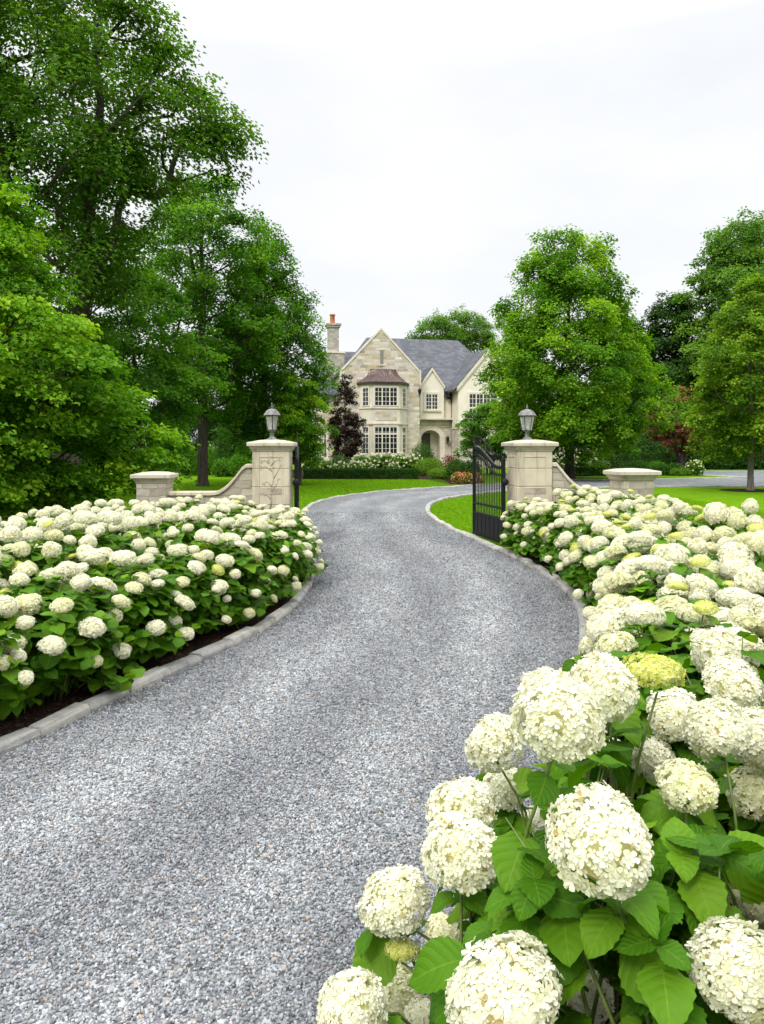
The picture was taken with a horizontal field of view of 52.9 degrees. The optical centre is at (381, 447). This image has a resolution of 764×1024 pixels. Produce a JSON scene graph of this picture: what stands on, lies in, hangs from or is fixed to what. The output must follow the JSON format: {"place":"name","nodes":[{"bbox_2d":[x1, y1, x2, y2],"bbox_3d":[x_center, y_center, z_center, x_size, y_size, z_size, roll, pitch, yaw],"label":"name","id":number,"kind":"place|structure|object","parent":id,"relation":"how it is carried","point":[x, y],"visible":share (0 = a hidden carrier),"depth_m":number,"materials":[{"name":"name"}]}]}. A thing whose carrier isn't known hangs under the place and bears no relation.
{"place":"outdoors","nodes":[
{"label":"outdoors","id":0,"kind":"place"},
{"bbox_2d":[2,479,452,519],"bbox_3d":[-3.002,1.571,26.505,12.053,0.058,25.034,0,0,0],"label":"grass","id":1,"kind":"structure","parent":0,"point":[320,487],"depth_m":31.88,"materials":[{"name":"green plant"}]},
{"bbox_2d":[0,470,763,1023],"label":"driveway","id":2,"kind":"structure","parent":0,"point":[410,502],"depth_m":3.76,"materials":[{"name":"grey gravel"}]},
{"bbox_2d":[0,484,479,755],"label":"kerb","id":3,"kind":"structure","parent":2,"relation":"on","point":[49,724],"depth_m":5.24,"materials":[{"name":"stone"}]},
{"bbox_2d":[1,0,763,448],"label":"sky","id":4,"kind":"structure","parent":0,"point":[415,147],"materials":[{"name":"white"}]},
{"bbox_2d":[3,449,763,547],"bbox_3d":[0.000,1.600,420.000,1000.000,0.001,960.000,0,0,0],"label":"lawn","id":5,"kind":"structure","parent":0,"point":[737,499],"depth_m":27.61,"materials":[{"name":"green plant"}]},
{"bbox_2d":[0,174,201,526],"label":"maple tree","id":6,"kind":"object","parent":5,"relation":"on","point":[47,412],"visible":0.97,"depth_m":13.13,"materials":[{"name":"green plant"}]},
{"bbox_2d":[4,257,242,470],"bbox_3d":[-8.655,-2.424,25.979,7.599,8.348,7.388,0,0,0],"label":"maple tree","id":7,"kind":"object","parent":5,"relation":"on","point":[156,376],"visible":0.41,"depth_m":25.51,"materials":[{"name":"green plant"}]},
{"bbox_2d":[0,0,269,503],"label":"oak tree","id":8,"kind":"object","parent":5,"relation":"on","point":[97,242],"visible":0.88,"depth_m":20.44,"materials":[{"name":"green plant"}]},
{"bbox_2d":[0,579,302,736],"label":"mulch bed","id":9,"kind":"object","parent":5,"relation":"on","point":[11,722],"visible":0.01,"depth_m":5.24,"materials":[{"name":"brown soil"}]},
{"bbox_2d":[0,595,41,720],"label":"hydrangea bush","id":10,"kind":"object","parent":9,"relation":"on","point":[13,695],"visible":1,"depth_m":4.22,"materials":[{"name":"green plant"}]},
{"bbox_2d":[0,554,43,651],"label":"hydrangea bush","id":11,"kind":"object","parent":9,"relation":"on","point":[6,561],"visible":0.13,"depth_m":5.21,"materials":[{"name":"white plant"}]},
{"bbox_2d":[1,509,54,545],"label":"hydrangea bush","id":12,"kind":"object","parent":9,"relation":"on","point":[40,514],"visible":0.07,"depth_m":7.49,"materials":[{"name":"white plant"}]},
{"bbox_2d":[0,516,74,548],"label":"hydrangea bush","id":13,"kind":"object","parent":9,"relation":"on","point":[19,522],"visible":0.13,"depth_m":6.52,"materials":[{"name":"white plant"}]},
{"bbox_2d":[0,525,93,592],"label":"hydrangea bush","id":14,"kind":"object","parent":9,"relation":"on","point":[46,555],"visible":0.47,"depth_m":5.50,"materials":[{"name":"white plant"}]},
{"bbox_2d":[28,504,105,522],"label":"hydrangea bush","id":15,"kind":"object","parent":9,"relation":"on","point":[54,511],"visible":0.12,"depth_m":8.09,"materials":[{"name":"white plant"}]},
{"bbox_2d":[0,561,144,708],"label":"hydrangea bush","id":16,"kind":"object","parent":9,"relation":"on","point":[60,647],"visible":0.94,"depth_m":4.67,"materials":[{"name":"green plant"}]},
{"bbox_2d":[27,510,157,572],"bbox_3d":[-2.430,1.057,6.334,1.287,1.098,1.275,0,0,7],"label":"hydrangea bush","id":17,"kind":"object","parent":9,"relation":"on","point":[97,536],"visible":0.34,"depth_m":6.26,"materials":[{"name":"white plant"}]},
{"bbox_2d":[47,547,195,673],"bbox_3d":[-2.006,1.159,5.574,1.241,0.884,1.252,0,0,-25],"label":"hydrangea bush","id":18,"kind":"object","parent":9,"relation":"on","point":[145,638],"visible":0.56,"depth_m":5.43,"materials":[{"name":"green plant"}]},
{"bbox_2d":[98,513,181,556],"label":"hydrangea bush","id":19,"kind":"object","parent":9,"relation":"on","point":[140,525],"visible":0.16,"depth_m":6.99,"materials":[{"name":"white plant"}]},
{"bbox_2d":[111,504,182,529],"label":"hydrangea bush","id":20,"kind":"object","parent":9,"relation":"on","point":[137,509],"visible":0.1,"depth_m":8.60,"materials":[{"name":"white plant"}]},
{"bbox_2d":[110,544,231,654],"bbox_3d":[-1.780,1.183,6.246,1.209,0.833,1.204,0,0,18],"label":"hydrangea bush","id":21,"kind":"object","parent":9,"relation":"on","point":[182,568],"visible":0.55,"depth_m":6.06,"materials":[{"name":"green plant"}]},
{"bbox_2d":[144,509,227,546],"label":"hydrangea bush","id":22,"kind":"object","parent":9,"relation":"on","point":[191,518],"visible":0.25,"depth_m":7.60,"materials":[{"name":"white plant"}]},
{"bbox_2d":[162,504,247,535],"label":"hydrangea bush","id":23,"kind":"object","parent":9,"relation":"on","point":[205,509],"visible":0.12,"depth_m":8.29,"materials":[{"name":"white plant"}]},
{"bbox_2d":[155,528,278,633],"bbox_3d":[-1.557,1.156,6.803,1.176,0.889,1.246,0,0,43],"label":"hydrangea bush","id":24,"kind":"object","parent":9,"relation":"on","point":[240,589],"visible":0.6,"depth_m":6.66,"materials":[{"name":"green plant"}]},
{"bbox_2d":[210,503,256,521],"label":"hydrangea bush","id":25,"kind":"object","parent":9,"relation":"on","point":[232,506],"visible":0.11,"depth_m":9.74,"materials":[{"name":"white plant"}]},
{"bbox_2d":[206,515,303,609],"bbox_3d":[-1.348,1.132,7.538,1.160,0.940,1.148,0,0,15],"label":"hydrangea bush","id":26,"kind":"object","parent":9,"relation":"on","point":[276,548],"visible":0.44,"depth_m":7.42,"materials":[{"name":"green plant"}]},
{"bbox_2d":[228,515,312,586],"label":"hydrangea bush","id":27,"kind":"object","parent":9,"relation":"on","point":[297,546],"visible":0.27,"depth_m":8.16,"materials":[{"name":"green plant"}]},
{"bbox_2d":[230,508,327,581],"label":"hydrangea bush","id":28,"kind":"object","parent":9,"relation":"on","point":[317,568],"visible":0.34,"depth_m":8.81,"materials":[{"name":"white plant"}]},
{"bbox_2d":[130,471,178,502],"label":"wall pier","id":29,"kind":"structure","parent":5,"relation":"on","point":[153,486],"depth_m":12.07,"materials":[{"name":"stone"}]},
{"bbox_2d":[146,387,197,465],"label":"woodland tree","id":30,"kind":"object","parent":5,"relation":"on","point":[194,435],"visible":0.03,"depth_m":51.07,"materials":[{"name":"green plant"}]},
{"bbox_2d":[175,418,194,475],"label":"columnar evergreen","id":31,"kind":"object","parent":5,"relation":"on","point":[186,447],"visible":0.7,"depth_m":44.35,"materials":[{"name":"green plant"}]},
{"bbox_2d":[171,451,213,475],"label":"lawn shrub","id":32,"kind":"object","parent":5,"relation":"on","point":[195,466],"visible":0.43,"depth_m":44.73,"materials":[{"name":"green plant"}]},
{"bbox_2d":[167,464,252,506],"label":"garden wall","id":33,"kind":"structure","parent":5,"relation":"on","point":[240,483],"depth_m":12.21,"materials":[{"name":"stone"}]},
{"bbox_2d":[123,170,311,486],"bbox_3d":[-7.355,-4.921,32.075,8.926,13.342,7.728,0,0,0],"label":"lawn tree","id":34,"kind":"object","parent":5,"relation":"on","point":[200,284],"visible":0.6,"depth_m":31.24,"materials":[{"name":"green plant"}]},
{"bbox_2d":[210,457,235,476],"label":"lawn shrub","id":35,"kind":"object","parent":5,"relation":"on","point":[221,468],"visible":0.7,"depth_m":42.73,"materials":[{"name":"green plant"}]},
{"bbox_2d":[213,424,233,461],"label":"columnar evergreen","id":36,"kind":"object","parent":5,"relation":"on","point":[226,449],"visible":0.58,"depth_m":44.35,"materials":[{"name":"green plant"}]},
{"bbox_2d":[193,374,260,464],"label":"woodland tree","id":37,"kind":"object","parent":5,"relation":"on","point":[210,439],"visible":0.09,"depth_m":48.90,"materials":[{"name":"green plant"}]},
{"bbox_2d":[227,455,251,476],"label":"lawn shrub","id":38,"kind":"object","parent":5,"relation":"on","point":[240,461],"visible":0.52,"depth_m":41.75,"materials":[{"name":"green plant"}]},
{"bbox_2d":[192,211,343,458],"bbox_3d":[-5.498,-4.597,35.427,6.594,12.693,5.700,0,0,-26],"label":"lawn tree","id":39,"kind":"object","parent":5,"relation":"on","point":[254,425],"visible":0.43,"depth_m":34.63,"materials":[{"name":"green plant"}]},
{"bbox_2d":[246,439,297,512],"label":"gate pier","id":40,"kind":"structure","parent":5,"relation":"on","point":[272,473],"depth_m":12.06,"materials":[{"name":"stone"}]},
{"bbox_2d":[264,405,279,438],"bbox_3d":[-1.770,-0.426,12.350,0.263,0.582,0.304,0,0,-11],"label":"pier lantern","id":41,"kind":"object","parent":40,"relation":"on","point":[271,415],"visible":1,"depth_m":12.28,"materials":[{"name":"grey metal"}]},
{"bbox_2d":[293,435,299,507],"bbox_3d":[-1.443,0.667,13.029,0.110,1.805,1.596,0,0,-5],"label":"gate leaf","id":42,"kind":"object","parent":40,"relation":"attached to","point":[296,482],"visible":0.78,"depth_m":12.32,"materials":[{"name":"black metal"}]},
{"bbox_2d":[259,374,339,484],"bbox_3d":[-3.464,-0.704,32.906,3.333,4.909,3.390,0,0,0],"label":"tree","id":43,"kind":"object","parent":5,"relation":"on","point":[285,409],"visible":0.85,"depth_m":32.68,"materials":[{"name":"green plant"}]},
{"bbox_2d":[405,308,469,349],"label":"woodland tree","id":44,"kind":"object","parent":5,"relation":"on","point":[447,331],"visible":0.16,"depth_m":88.52,"materials":[{"name":"green plant"}]},
{"bbox_2d":[434,303,497,352],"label":"woodland tree","id":45,"kind":"object","parent":5,"relation":"on","point":[473,335],"visible":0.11,"depth_m":92.48,"materials":[{"name":"green plant"}]},
{"bbox_2d":[312,314,654,467],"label":"manor house","id":46,"kind":"structure","parent":5,"relation":"on","point":[410,392],"depth_m":62.28,"materials":[{"name":"stone"}]},
{"bbox_2d":[373,425,398,453],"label":"window","id":47,"kind":"structure","parent":46,"relation":"in","point":[385,437],"depth_m":60.34,"materials":[{"name":"glass"}]},
{"bbox_2d":[373,386,398,405],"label":"window","id":48,"kind":"structure","parent":46,"relation":"in","point":[382,395],"depth_m":60.34,"materials":[{"name":"glass"}]},
{"bbox_2d":[423,392,440,411],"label":"window","id":49,"kind":"structure","parent":46,"relation":"in","point":[431,399],"depth_m":63.39,"materials":[{"name":"beige paint"}]},
{"bbox_2d":[467,391,498,423],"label":"window","id":50,"kind":"structure","parent":46,"relation":"in","point":[474,399],"depth_m":62.41,"materials":[{"name":"beige paint"}]},
{"bbox_2d":[453,399,517,474],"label":"tree","id":51,"kind":"object","parent":5,"relation":"on","point":[473,425],"visible":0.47,"depth_m":45.23,"materials":[{"name":"green plant"}]},
{"bbox_2d":[501,440,558,546],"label":"gate pier","id":52,"kind":"structure","parent":5,"relation":"on","point":[529,469],"depth_m":12.22,"materials":[{"name":"stone"}]},
{"bbox_2d":[472,435,508,544],"bbox_3d":[1.823,0.667,13.117,0.110,1.805,1.596,0,0,-12],"label":"gate leaf","id":53,"kind":"object","parent":52,"relation":"attached to","point":[487,525],"visible":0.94,"depth_m":13.16,"materials":[{"name":"black metal"}]},
{"bbox_2d":[518,405,535,439],"bbox_3d":[2.361,-0.426,12.500,0.263,0.582,0.304,0,0,-29],"label":"pier lantern","id":54,"kind":"object","parent":52,"relation":"on","point":[527,417],"visible":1,"depth_m":12.43,"materials":[{"name":"grey metal"}]},
{"bbox_2d":[551,462,617,502],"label":"garden wall","id":55,"kind":"structure","parent":5,"relation":"on","point":[561,480],"depth_m":12.27,"materials":[{"name":"stone"}]},
{"bbox_2d":[425,485,763,833],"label":"kerb","id":56,"kind":"structure","parent":5,"relation":"on","point":[568,590],"depth_m":11.30,"materials":[{"name":"stone"}]},
{"bbox_2d":[508,548,751,1023],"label":"mulch bed","id":57,"kind":"object","parent":5,"relation":"on","point":[543,563],"visible":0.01,"depth_m":3.60,"materials":[{"name":"brown soil"}]},
{"bbox_2d":[316,650,728,1023],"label":"hydrangea bush","id":58,"kind":"object","parent":57,"relation":"on","point":[494,966],"visible":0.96,"depth_m":1.55,"materials":[{"name":"white plant"}]},
{"bbox_2d":[499,497,550,553],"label":"hydrangea bush","id":59,"kind":"object","parent":57,"relation":"on","point":[511,539],"visible":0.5,"depth_m":11.35,"materials":[{"name":"white plant"}]},
{"bbox_2d":[513,502,576,557],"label":"hydrangea bush","id":60,"kind":"object","parent":57,"relation":"on","point":[530,509],"visible":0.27,"depth_m":10.73,"materials":[{"name":"white plant"}]},
{"bbox_2d":[518,499,598,567],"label":"hydrangea bush","id":61,"kind":"object","parent":57,"relation":"on","point":[544,521],"visible":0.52,"depth_m":10.04,"materials":[{"name":"white plant"}]},
{"bbox_2d":[538,507,602,565],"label":"hydrangea bush","id":62,"kind":"object","parent":57,"relation":"on","point":[557,526],"visible":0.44,"depth_m":9.43,"materials":[{"name":"white plant"}]},
{"bbox_2d":[551,484,606,509],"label":"hydrangea bush","id":63,"kind":"object","parent":57,"relation":"on","point":[583,491],"visible":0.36,"depth_m":11.50,"materials":[{"name":"white plant"}]},
{"bbox_2d":[424,649,746,1023],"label":"hydrangea bush","id":64,"kind":"object","parent":57,"relation":"on","point":[489,740],"visible":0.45,"depth_m":2.21,"materials":[{"name":"white plant"}]},
{"bbox_2d":[544,512,627,580],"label":"hydrangea bush","id":65,"kind":"object","parent":57,"relation":"on","point":[560,548],"visible":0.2,"depth_m":8.78,"materials":[{"name":"white plant"}]},
{"bbox_2d":[562,517,646,607],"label":"hydrangea bush","id":66,"kind":"object","parent":57,"relation":"on","point":[605,527],"visible":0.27,"depth_m":7.32,"materials":[{"name":"white plant"}]},
{"bbox_2d":[555,509,656,588],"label":"hydrangea bush","id":67,"kind":"object","parent":57,"relation":"on","point":[565,538],"visible":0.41,"depth_m":8.07,"materials":[{"name":"white plant"}]},
{"bbox_2d":[572,524,671,606],"bbox_3d":[2.262,1.131,6.671,1.096,0.940,1.086,0,0,30],"label":"hydrangea bush","id":68,"kind":"object","parent":57,"relation":"on","point":[596,560],"visible":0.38,"depth_m":6.64,"materials":[{"name":"white plant"}]},
{"bbox_2d":[588,489,655,512],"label":"hydrangea bush","id":69,"kind":"object","parent":57,"relation":"on","point":[619,496],"visible":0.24,"depth_m":9.88,"materials":[{"name":"white plant"}]},
{"bbox_2d":[505,758,763,1023],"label":"hydrangea bush","id":70,"kind":"object","parent":57,"relation":"on","point":[659,975],"visible":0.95,"depth_m":1.36,"materials":[{"name":"white plant"}]},
{"bbox_2d":[582,537,712,619],"bbox_3d":[2.006,1.107,5.333,1.205,0.988,1.183,0,0,4],"label":"hydrangea bush","id":71,"kind":"object","parent":57,"relation":"on","point":[671,552],"visible":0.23,"depth_m":5.21,"materials":[{"name":"white plant"}]},
{"bbox_2d":[617,494,697,526],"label":"hydrangea bush","id":72,"kind":"object","parent":57,"relation":"on","point":[665,501],"visible":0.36,"depth_m":8.79,"materials":[{"name":"white plant"}]},
{"bbox_2d":[558,600,763,830],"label":"hydrangea bush","id":73,"kind":"object","parent":57,"relation":"on","point":[604,631],"visible":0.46,"depth_m":3.27,"materials":[{"name":"white plant"}]},
{"bbox_2d":[592,531,729,601],"bbox_3d":[2.220,1.120,5.944,1.170,0.962,1.084,0,0,11],"label":"hydrangea bush","id":74,"kind":"object","parent":57,"relation":"on","point":[616,549],"visible":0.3,"depth_m":5.95,"materials":[{"name":"white plant"}]},
{"bbox_2d":[629,506,708,530],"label":"hydrangea bush","id":75,"kind":"object","parent":57,"relation":"on","point":[652,514],"visible":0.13,"depth_m":7.94,"materials":[{"name":"white plant"}]},
{"bbox_2d":[578,582,763,677],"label":"hydrangea bush","id":76,"kind":"object","parent":57,"relation":"on","point":[670,594],"visible":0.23,"depth_m":3.89,"materials":[{"name":"white plant"}]},
{"bbox_2d":[595,554,763,613],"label":"hydrangea bush","id":77,"kind":"object","parent":57,"relation":"on","point":[623,580],"visible":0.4,"depth_m":4.60,"materials":[{"name":"white plant"}]},
{"bbox_2d":[651,500,725,535],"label":"hydrangea bush","id":78,"kind":"object","parent":57,"relation":"on","point":[679,509],"visible":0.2,"depth_m":7.37,"materials":[{"name":"white plant"}]},
{"bbox_2d":[644,626,763,925],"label":"hydrangea bush","id":79,"kind":"object","parent":57,"relation":"on","point":[737,679],"visible":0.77,"depth_m":2.51,"materials":[{"name":"white plant"}]},
{"bbox_2d":[648,695,763,1023],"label":"hydrangea bush","id":80,"kind":"object","parent":57,"relation":"on","point":[710,729],"visible":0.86,"depth_m":1.64,"materials":[{"name":"green plant"}]},
{"bbox_2d":[665,498,758,542],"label":"hydrangea bush","id":81,"kind":"object","parent":57,"relation":"on","point":[734,518],"visible":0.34,"depth_m":6.45,"materials":[{"name":"white plant"}]},
{"bbox_2d":[686,514,763,560],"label":"hydrangea bush","id":82,"kind":"object","parent":57,"relation":"on","point":[755,522],"visible":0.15,"depth_m":6.06,"materials":[{"name":"white plant"}]},
{"bbox_2d":[710,534,763,608],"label":"hydrangea bush","id":83,"kind":"object","parent":57,"relation":"on","point":[734,558],"visible":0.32,"depth_m":4.58,"materials":[{"name":"white plant"}]},
{"bbox_2d":[712,529,763,564],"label":"hydrangea bush","id":84,"kind":"object","parent":57,"relation":"on","point":[721,542],"visible":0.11,"depth_m":5.36,"materials":[{"name":"white plant"}]},
{"bbox_2d":[726,604,763,670],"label":"hydrangea bush","id":85,"kind":"object","parent":57,"relation":"on","point":[743,607],"visible":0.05,"depth_m":3.59,"materials":[{"name":"white plant"}]},
{"bbox_2d":[732,565,763,615],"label":"hydrangea bush","id":86,"kind":"object","parent":57,"relation":"on","point":[751,578],"visible":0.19,"depth_m":3.97,"materials":[{"name":"white plant"}]},
{"bbox_2d":[603,468,661,504],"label":"wall pier","id":87,"kind":"structure","parent":5,"relation":"on","point":[637,481],"depth_m":11.90,"materials":[{"name":"stone"}]},
{"bbox_2d":[611,432,659,468],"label":"woodland shrub","id":88,"kind":"object","parent":5,"relation":"on","point":[641,447],"visible":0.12,"depth_m":57.18,"materials":[{"name":"green plant"}]},
{"bbox_2d":[621,452,670,468],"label":"boxwood hedge","id":89,"kind":"object","parent":5,"relation":"on","point":[655,454],"visible":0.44,"depth_m":49.84,"materials":[{"name":"green plant"}]},
{"bbox_2d":[638,437,686,466],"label":"woodland shrub","id":90,"kind":"object","parent":5,"relation":"on","point":[662,448],"visible":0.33,"depth_m":56.95,"materials":[{"name":"green plant"}]},
{"bbox_2d":[625,290,721,449],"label":"woodland tree","id":91,"kind":"object","parent":5,"relation":"on","point":[664,344],"visible":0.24,"depth_m":62.95,"materials":[{"name":"green plant"}]},
{"bbox_2d":[643,385,705,467],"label":"japanese maple","id":92,"kind":"object","parent":5,"relation":"on","point":[682,434],"visible":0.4,"depth_m":49.55,"materials":[{"name":"red plant"}]},
{"bbox_2d":[661,206,763,461],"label":"woodland tree","id":93,"kind":"object","parent":5,"relation":"on","point":[728,262],"visible":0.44,"depth_m":60.83,"materials":[{"name":"green plant"}]},
{"bbox_2d":[697,442,747,469],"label":"woodland shrub","id":94,"kind":"object","parent":5,"relation":"on","point":[719,466],"visible":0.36,"depth_m":56.88,"materials":[{"name":"green plant"}]},
{"bbox_2d":[720,489,763,491],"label":"mulch ring","id":95,"kind":"object","parent":5,"relation":"on","point":[758,490],"visible":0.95,"depth_m":28.55,"materials":[{"name":"brown soil"}]},
{"bbox_2d":[681,272,763,489],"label":"maple tree","id":96,"kind":"object","parent":95,"relation":"on","point":[717,420],"visible":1,"depth_m":28.26,"materials":[{"name":"green plant"}]},
{"bbox_2d":[292,470,482,484],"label":"garden soil","id":97,"kind":"structure","parent":0,"point":[448,481],"depth_m":40.14,"materials":[{"name":"brown soil"}]},
{"bbox_2d":[323,373,367,463],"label":"purple beech","id":98,"kind":"object","parent":97,"relation":"on","point":[349,449],"visible":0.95,"depth_m":55.76,"materials":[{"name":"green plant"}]},
{"bbox_2d":[302,467,418,478],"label":"boxwood hedge","id":99,"kind":"object","parent":97,"relation":"on","point":[325,473],"visible":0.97,"depth_m":39.43,"materials":[{"name":"green plant"}]},
{"bbox_2d":[411,457,445,475],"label":"boxwood shrub","id":100,"kind":"object","parent":97,"relation":"on","point":[425,462],"visible":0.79,"depth_m":44.14,"materials":[{"name":"green plant"}]},
{"bbox_2d":[444,457,467,479],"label":"boxwood shrub","id":101,"kind":"object","parent":97,"relation":"on","point":[454,467],"visible":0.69,"depth_m":37.81,"materials":[{"name":"green plant"}]},
{"bbox_2d":[430,491,763,546],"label":"grass","id":102,"kind":"structure","parent":0,"point":[464,511],"depth_m":19.59,"materials":[{"name":"green plant"}]},
{"bbox_2d":[575,475,731,478],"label":"island lawn","id":103,"kind":"structure","parent":0,"point":[606,477],"depth_m":40.87,"materials":[{"name":"green plant"}]},
{"bbox_2d":[472,223,690,478],"bbox_3d":[10.320,-4.836,39.218,11.034,13.172,12.603,0,0,0],"label":"maple tree","id":104,"kind":"object","parent":103,"relation":"on","point":[597,415],"visible":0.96,"depth_m":37.26,"materials":[{"name":"green plant"}]},
{"bbox_2d":[574,466,605,475],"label":"boxwood hedge","id":105,"kind":"object","parent":103,"relation":"on","point":[585,472],"visible":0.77,"depth_m":42.94,"materials":[{"name":"green plant"}]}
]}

